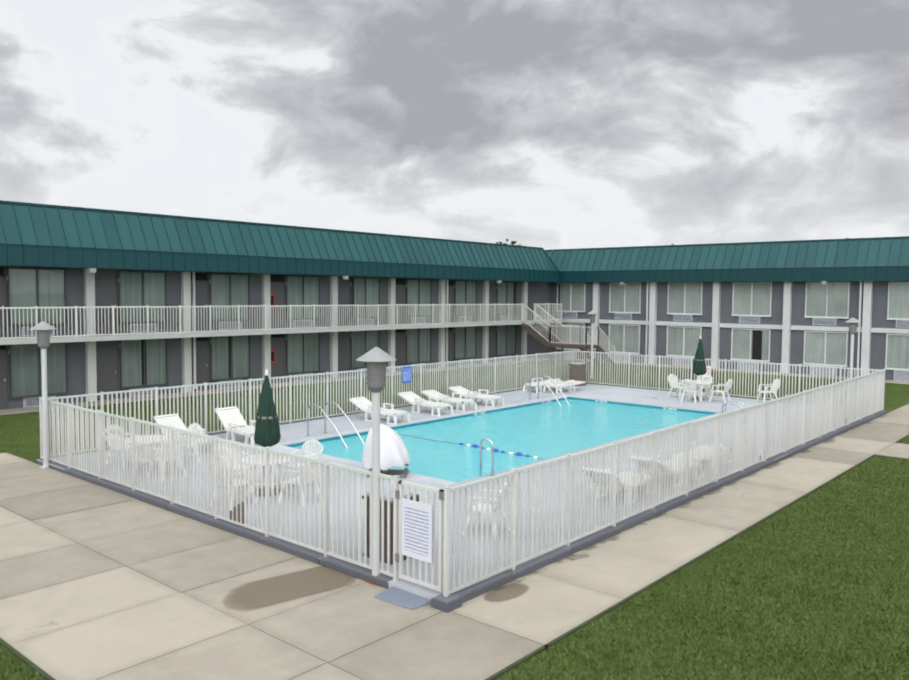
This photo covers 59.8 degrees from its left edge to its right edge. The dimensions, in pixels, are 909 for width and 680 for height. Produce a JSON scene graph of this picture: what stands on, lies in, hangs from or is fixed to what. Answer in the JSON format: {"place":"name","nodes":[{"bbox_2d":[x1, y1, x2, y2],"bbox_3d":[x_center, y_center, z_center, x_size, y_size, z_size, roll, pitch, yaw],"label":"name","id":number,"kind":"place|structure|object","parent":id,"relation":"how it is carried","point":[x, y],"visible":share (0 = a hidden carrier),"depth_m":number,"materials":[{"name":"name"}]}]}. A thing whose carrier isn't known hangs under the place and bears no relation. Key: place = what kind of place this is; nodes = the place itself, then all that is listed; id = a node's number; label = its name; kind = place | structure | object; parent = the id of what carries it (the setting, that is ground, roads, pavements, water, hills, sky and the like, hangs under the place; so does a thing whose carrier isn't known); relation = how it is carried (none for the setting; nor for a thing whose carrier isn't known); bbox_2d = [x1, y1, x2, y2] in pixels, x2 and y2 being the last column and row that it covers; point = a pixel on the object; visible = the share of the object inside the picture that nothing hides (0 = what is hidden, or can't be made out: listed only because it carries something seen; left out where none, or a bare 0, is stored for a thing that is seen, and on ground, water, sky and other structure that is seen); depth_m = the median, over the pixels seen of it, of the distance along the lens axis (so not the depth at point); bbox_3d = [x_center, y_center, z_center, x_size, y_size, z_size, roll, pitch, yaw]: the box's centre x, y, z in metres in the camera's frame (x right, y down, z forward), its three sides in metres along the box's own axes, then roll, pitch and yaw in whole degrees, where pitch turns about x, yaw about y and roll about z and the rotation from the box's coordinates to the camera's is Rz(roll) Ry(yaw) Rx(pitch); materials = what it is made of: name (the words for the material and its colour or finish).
{"place":"outdoors","nodes":[
{"label":"outdoors","id":0,"kind":"place"},
{"bbox_2d":[0,265,566,409],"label":"motel wing","id":1,"kind":"structure","parent":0,"point":[80,365],"depth_m":33.52,"materials":[{"name":"grey paint"}]},
{"bbox_2d":[0,303,561,338],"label":"balcony railing","id":2,"kind":"object","parent":1,"relation":"attached to","point":[558,308],"visible":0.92,"depth_m":33.59,"materials":[{"name":"white metal"}]},
{"bbox_2d":[0,200,908,282],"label":"roof","id":3,"kind":"structure","parent":1,"relation":"on","point":[39,235],"depth_m":38.11,"materials":[{"name":"teal metal"}]},
{"bbox_2d":[88,268,826,284],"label":"ceiling lights","id":4,"kind":"object","parent":3,"relation":"attached to","point":[91,270],"visible":1,"depth_m":36.43},
{"bbox_2d":[192,272,861,388],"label":"motel downspouts","id":5,"kind":"object","parent":1,"relation":"attached to","point":[194,338],"visible":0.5,"depth_m":39.53,"materials":[{"name":"white metal"}]},
{"bbox_2d":[37,384,866,599],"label":"pool deck","id":6,"kind":"structure","parent":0,"point":[293,433],"depth_m":16.93,"materials":[{"name":"grey concrete"}]},
{"bbox_2d":[103,424,144,468],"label":"chair","id":7,"kind":"object","parent":6,"relation":"on","point":[117,443],"visible":0.38,"depth_m":18.03,"materials":[{"name":"white plastic"}]},
{"bbox_2d":[125,435,169,471],"bbox_3d":[-6.810,2.552,17.594,0.997,0.716,0.997,3,4,41],"label":"table","id":8,"kind":"object","parent":6,"relation":"on","point":[147,444],"visible":0.23,"depth_m":17.42,"materials":[{"name":"white plastic"}]},
{"bbox_2d":[147,437,185,480],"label":"chair","id":9,"kind":"object","parent":6,"relation":"on","point":[169,456],"visible":0.25,"depth_m":16.89,"materials":[{"name":"white plastic"}]},
{"bbox_2d":[166,423,201,466],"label":"chair","id":10,"kind":"object","parent":6,"relation":"on","point":[192,427],"visible":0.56,"depth_m":18.45,"materials":[{"name":"white plastic"}]},
{"bbox_2d":[153,413,219,454],"bbox_3d":[-6.775,2.377,19.980,1.968,0.793,0.779,3,4,41],"label":"lounge chair","id":11,"kind":"object","parent":6,"relation":"on","point":[175,420],"visible":0.29,"depth_m":20.34,"materials":[{"name":"white plastic"}]},
{"bbox_2d":[209,460,256,509],"bbox_3d":[-4.158,2.643,14.766,0.610,0.914,0.688,3,4,32],"label":"chair","id":12,"kind":"object","parent":6,"relation":"on","point":[251,491],"visible":0.33,"depth_m":14.60,"materials":[{"name":"white plastic"}]},
{"bbox_2d":[215,406,255,444],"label":"lounge chair","id":13,"kind":"object","parent":6,"relation":"on","point":[229,417],"visible":0.77,"depth_m":21.44,"materials":[{"name":"white plastic"}]},
{"bbox_2d":[218,442,256,492],"bbox_3d":[-4.466,2.563,16.094,0.610,0.914,0.688,-3,5,-43],"label":"chair","id":14,"kind":"object","parent":6,"relation":"on","point":[234,460],"visible":0.27,"depth_m":16.22,"materials":[{"name":"white plastic"}]},
{"bbox_2d":[242,454,292,498],"bbox_3d":[-3.688,2.695,15.551,1.000,0.716,1.000,3,4,41],"label":"table","id":15,"kind":"object","parent":6,"relation":"on","point":[284,459],"visible":0.38,"depth_m":15.39,"materials":[{"name":"white plastic"}]},
{"bbox_2d":[254,369,280,496],"bbox_3d":[-3.688,1.808,15.502,0.507,2.480,0.507,3,4,41],"label":"umbrella","id":16,"kind":"object","parent":6,"relation":"on","point":[267,431],"visible":0.9,"depth_m":15.38,"materials":[{"name":"fabric"}]},
{"bbox_2d":[280,439,322,485],"bbox_3d":[-3.145,2.560,16.330,0.610,0.914,0.688,3,4,35],"label":"chair","id":17,"kind":"object","parent":6,"relation":"on","point":[310,454],"visible":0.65,"depth_m":16.48,"materials":[{"name":"white plastic"}]},
{"bbox_2d":[279,456,323,506],"bbox_3d":[-2.900,2.639,15.009,0.688,0.914,0.610,2,4,29],"label":"chair","id":18,"kind":"object","parent":6,"relation":"on","point":[293,479],"visible":0.4,"depth_m":14.91,"materials":[{"name":"white plastic"}]},
{"bbox_2d":[306,402,364,446],"bbox_3d":[-3.225,2.514,21.636,1.820,1.476,0.720,3,4,41],"label":"pool rail","id":19,"kind":"object","parent":6,"relation":"on","point":[329,419],"visible":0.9,"depth_m":21.80,"materials":[{"name":"silver metal"}]},
{"bbox_2d":[349,397,410,424],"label":"lounge chair","id":20,"kind":"object","parent":6,"relation":"on","point":[364,404],"visible":0.9,"depth_m":24.70,"materials":[{"name":"white plastic"}]},
{"bbox_2d":[362,424,410,478],"bbox_3d":[-1.482,2.403,17.305,1.046,1.120,0.894,1,3,6],"label":"covered pool lift","id":21,"kind":"object","parent":6,"relation":"on","point":[394,452],"visible":0.69,"depth_m":17.07,"materials":[{"name":"white fabric"}]},
{"bbox_2d":[362,486,418,564],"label":"trash can","id":22,"kind":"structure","parent":6,"relation":"on","point":[385,523],"depth_m":11.70,"materials":[{"name":"black"}]},
{"bbox_2d":[397,391,453,415],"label":"lounge chair","id":23,"kind":"object","parent":6,"relation":"on","point":[411,397],"visible":0.98,"depth_m":26.52,"materials":[{"name":"white plastic"}]},
{"bbox_2d":[420,390,476,411],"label":"lounge chair","id":24,"kind":"object","parent":6,"relation":"on","point":[448,399],"visible":0.9,"depth_m":27.39,"materials":[{"name":"white plastic"}]},
{"bbox_2d":[36,383,886,612],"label":"pool fence kerb blocks","id":25,"kind":"structure","parent":6,"relation":"on","point":[411,601],"depth_m":13.11,"materials":[{"name":"grey concrete"}]},
{"bbox_2d":[39,350,884,596],"bbox_3d":[2.663,1.933,23.192,12.837,1.504,23.217,3,4,41],"label":"pool fence","id":26,"kind":"object","parent":6,"relation":"on","point":[870,395],"visible":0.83,"depth_m":15.42,"materials":[{"name":"metal"}]},
{"bbox_2d":[402,366,411,382],"bbox_3d":[-1.677,1.218,27.815,0.015,0.570,0.450,3,4,41],"label":"blue sign","id":27,"kind":"object","parent":26,"relation":"attached to","point":[406,373],"visible":0.86,"depth_m":27.80,"materials":[{"name":"blue plastic"}]},
{"bbox_2d":[395,480,443,591],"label":"gate","id":28,"kind":"structure","parent":26,"relation":"attached to","point":[399,494],"depth_m":10.52,"materials":[{"name":"white metal"}]},
{"bbox_2d":[401,498,432,563],"bbox_3d":[-0.506,2.549,10.577,0.560,0.780,0.010,3,4,41],"label":"pool rules sign","id":29,"kind":"object","parent":28,"relation":"attached to","point":[416,541],"visible":0.86,"depth_m":10.57,"materials":[{"name":"white plastic"}]},
{"bbox_2d":[229,420,846,523],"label":"pool fence rust runs","id":30,"kind":"object","parent":26,"relation":"attached to","point":[234,511],"visible":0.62,"depth_m":13.38,"materials":[{"name":"brown metal"}]},
{"bbox_2d":[705,366,710,375],"bbox_3d":[10.188,1.267,31.895,0.350,0.450,0.015,3,4,41],"label":"sign","id":31,"kind":"object","parent":26,"relation":"attached to","point":[708,368],"visible":0.43,"depth_m":31.83,"materials":[{"name":"white plastic"}]},
{"bbox_2d":[448,386,504,406],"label":"lounge chair","id":32,"kind":"object","parent":6,"relation":"on","point":[466,393],"visible":0.94,"depth_m":28.53,"materials":[{"name":"white plastic"}]},
{"bbox_2d":[462,481,510,539],"bbox_3d":[0.566,2.774,13.136,0.688,0.914,0.610,2,4,24],"label":"chair","id":33,"kind":"object","parent":6,"relation":"on","point":[479,503],"visible":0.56,"depth_m":13.02,"materials":[{"name":"white plastic"}]},
{"bbox_2d":[479,438,494,476],"bbox_3d":[0.714,2.816,17.366,0.410,1.323,0.100,3,4,41],"label":"pool rail","id":34,"kind":"object","parent":6,"relation":"on","point":[480,463],"visible":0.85,"depth_m":17.34,"materials":[{"name":"silver metal"}]},
{"bbox_2d":[285,397,715,446],"bbox_3d":[2.277,3.341,23.857,6.100,1.410,13.800,3,4,41],"label":"pool edge","id":35,"kind":"object","parent":6,"relation":"in","point":[420,423],"visible":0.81,"depth_m":27.36,"materials":[{"name":"white concrete"}]},
{"bbox_2d":[523,378,562,392],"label":"lounge chair","id":36,"kind":"object","parent":6,"relation":"on","point":[542,383],"visible":0.71,"depth_m":32.50,"materials":[{"name":"white plastic"}]},
{"bbox_2d":[529,375,568,405],"bbox_3d":[3.597,2.114,29.675,1.570,1.456,0.650,3,4,41],"label":"pool rail","id":37,"kind":"object","parent":6,"relation":"on","point":[547,386],"visible":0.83,"depth_m":29.81,"materials":[{"name":"silver metal"}]},
{"bbox_2d":[543,378,585,393],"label":"lounge chair","id":38,"kind":"object","parent":6,"relation":"on","point":[569,383],"visible":0.92,"depth_m":32.41,"materials":[{"name":"white plastic"}]},
{"bbox_2d":[568,362,586,385],"bbox_3d":[5.437,1.503,34.873,0.590,1.000,0.590,3,4,41],"label":"litter bin","id":39,"kind":"object","parent":6,"relation":"on","point":[577,371],"visible":0.81,"depth_m":34.67,"materials":[{"name":"brown"}]},
{"bbox_2d":[583,467,655,503],"bbox_3d":[3.244,2.737,15.486,0.740,0.752,1.966,3,4,37],"label":"lounge chair","id":40,"kind":"object","parent":6,"relation":"on","point":[619,482],"visible":0.31,"depth_m":15.26,"materials":[{"name":"white plastic"}]},
{"bbox_2d":[630,455,703,486],"bbox_3d":[4.547,2.702,16.847,0.768,0.686,2.029,3,4,41],"label":"lounge chair","id":41,"kind":"object","parent":6,"relation":"on","point":[669,467],"visible":0.4,"depth_m":16.65,"materials":[{"name":"white plastic"}]},
{"bbox_2d":[667,374,688,398],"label":"chair","id":42,"kind":"object","parent":6,"relation":"on","point":[673,382],"visible":0.9,"depth_m":31.02,"materials":[{"name":"white plastic"}]},
{"bbox_2d":[680,379,701,403],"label":"chair","id":43,"kind":"object","parent":6,"relation":"on","point":[689,389],"visible":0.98,"depth_m":29.43,"materials":[{"name":"white plastic"}]},
{"bbox_2d":[686,380,712,400],"bbox_3d":[9.376,1.948,30.278,0.994,0.716,0.994,3,4,41],"label":"table","id":44,"kind":"object","parent":6,"relation":"on","point":[701,382],"visible":0.77,"depth_m":30.24,"materials":[{"name":"white plastic"}]},
{"bbox_2d":[693,335,706,400],"bbox_3d":[9.382,1.062,30.221,0.498,2.480,0.498,3,4,41],"label":"umbrella","id":45,"kind":"object","parent":6,"relation":"on","point":[699,366],"visible":0.98,"depth_m":30.11,"materials":[{"name":"fabric"}]},
{"bbox_2d":[672,441,732,469],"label":"lounge chair","id":46,"kind":"object","parent":6,"relation":"on","point":[706,452],"visible":0.35,"depth_m":18.48,"materials":[{"name":"white plastic"}]},
{"bbox_2d":[693,374,712,397],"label":"chair","id":47,"kind":"object","parent":6,"relation":"on","point":[702,377],"visible":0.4,"depth_m":31.19,"materials":[{"name":"white plastic"}]},
{"bbox_2d":[709,379,732,402],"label":"chair","id":48,"kind":"object","parent":6,"relation":"on","point":[728,384],"visible":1,"depth_m":29.58,"materials":[{"name":"white plastic"}]},
{"bbox_2d":[722,403,741,414],"bbox_3d":[9.409,2.334,26.730,0.730,0.383,0.100,3,4,41],"label":"pool rail","id":49,"kind":"object","parent":6,"relation":"on","point":[730,404],"visible":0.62,"depth_m":26.74,"materials":[{"name":"silver metal"}]},
{"bbox_2d":[725,401,744,410],"bbox_3d":[9.661,2.311,27.172,0.730,0.383,0.100,3,4,41],"label":"pool rail","id":50,"kind":"object","parent":6,"relation":"on","point":[733,402],"visible":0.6,"depth_m":27.20,"materials":[{"name":"silver metal"}]},
{"bbox_2d":[756,379,780,401],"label":"chair","id":51,"kind":"object","parent":6,"relation":"on","point":[776,384],"visible":0.98,"depth_m":29.64,"materials":[{"name":"white plastic"}]},
{"label":"damp path band","id":52,"kind":"object","parent":6,"relation":"on","visible":0},
{"bbox_2d":[356,347,395,584],"bbox_3d":[-1.098,1.754,11.064,0.570,3.320,0.570,3,4,41],"label":"lamp post","id":53,"kind":"object","parent":52,"relation":"on","point":[376,359],"visible":0.92,"depth_m":10.99,"materials":[{"name":"metal"}]},
{"bbox_2d":[0,357,908,679],"bbox_3d":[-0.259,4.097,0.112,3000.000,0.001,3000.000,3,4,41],"label":"lawn","id":54,"kind":"structure","parent":0,"point":[24,423],"depth_m":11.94,"materials":[{"name":"green plant"}]},
{"bbox_2d":[0,358,908,679],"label":"concrete slab paths","id":55,"kind":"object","parent":54,"relation":"on","point":[74,608],"depth_m":10.77,"materials":[{"name":"beige concrete"}]},
{"bbox_2d":[30,321,55,468],"bbox_3d":[-9.409,1.255,18.130,0.570,3.370,0.570,3,4,41],"label":"lamp post","id":56,"kind":"object","parent":55,"relation":"on","point":[42,328],"visible":1,"depth_m":18.07,"materials":[{"name":"metal"}]},
{"bbox_2d":[223,565,356,610],"bbox_3d":[-2.212,3.407,10.989,2.200,0.001,0.950,-2,4,-38],"label":"ground stain","id":57,"kind":"object","parent":55,"relation":"on","point":[265,592],"visible":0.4,"depth_m":10.90,"materials":[{"name":"brown concrete"}]},
{"bbox_2d":[483,580,528,601],"bbox_3d":[0.710,3.442,10.772,0.420,0.001,0.900,3,4,38],"label":"ground stain","id":58,"kind":"object","parent":55,"relation":"on","point":[510,591],"visible":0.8,"depth_m":10.77,"materials":[{"name":"brown concrete"}]},
{"bbox_2d":[494,416,881,589],"bbox_3d":[7.794,3.031,18.854,0.500,0.001,23.250,3,4,41],"label":"damp path band","id":59,"kind":"object","parent":55,"relation":"on","point":[653,518],"visible":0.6,"depth_m":14.40,"materials":[{"name":"brown"}]},
{"bbox_2d":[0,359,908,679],"bbox_3d":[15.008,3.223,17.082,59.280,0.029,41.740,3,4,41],"label":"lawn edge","id":60,"kind":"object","parent":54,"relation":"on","point":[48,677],"visible":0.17,"depth_m":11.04,"materials":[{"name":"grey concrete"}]},
{"bbox_2d":[496,239,520,245],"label":"tree","id":61,"kind":"object","parent":54,"relation":"on","point":[512,242],"visible":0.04,"depth_m":82.28,"materials":[{"name":"green plant"}]},
{"bbox_2d":[520,323,615,366],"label":"steel stair","id":62,"kind":"object","parent":54,"relation":"on","point":[581,347],"visible":0.75,"depth_m":46.40,"materials":[{"name":"grey metal"}]},
{"bbox_2d":[522,303,615,360],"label":"stair railing","id":63,"kind":"object","parent":54,"relation":"on","point":[602,344],"visible":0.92,"depth_m":46.14,"materials":[{"name":"white metal"}]},
{"bbox_2d":[588,310,597,377],"bbox_3d":[6.834,0.211,39.228,0.570,3.360,0.570,3,4,41],"label":"lamp post","id":64,"kind":"object","parent":54,"relation":"on","point":[592,313],"visible":0.96,"depth_m":39.15,"materials":[{"name":"metal"}]},
{"bbox_2d":[550,281,908,380],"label":"motel wing","id":65,"kind":"structure","parent":54,"relation":"on","point":[795,322],"depth_m":43.38,"materials":[{"name":"grey paint"}]},
{"bbox_2d":[846,317,861,377],"bbox_3d":[14.793,0.841,29.425,0.570,3.360,0.570,3,4,41],"label":"lamp post","id":66,"kind":"object","parent":54,"relation":"on","point":[853,322],"visible":0.73,"depth_m":29.33,"materials":[{"name":"metal"}]},
{"bbox_2d":[0,0,908,249],"label":"sky","id":67,"kind":"structure","parent":0,"point":[545,124],"materials":[{"name":"grey"}]},
{"bbox_2d":[293,399,710,482],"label":"pool water","id":68,"kind":"structure","parent":0,"point":[548,430],"depth_m":22.93,"materials":[{"name":"blue liquid"}]},
{"bbox_2d":[398,434,543,459],"bbox_3d":[0.141,2.826,21.357,6.004,0.128,0.258,3,4,41],"label":"pool float line","id":69,"kind":"object","parent":68,"relation":"on","point":[497,450],"visible":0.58,"depth_m":20.67,"materials":[{"name":"plastic"}]}
]}

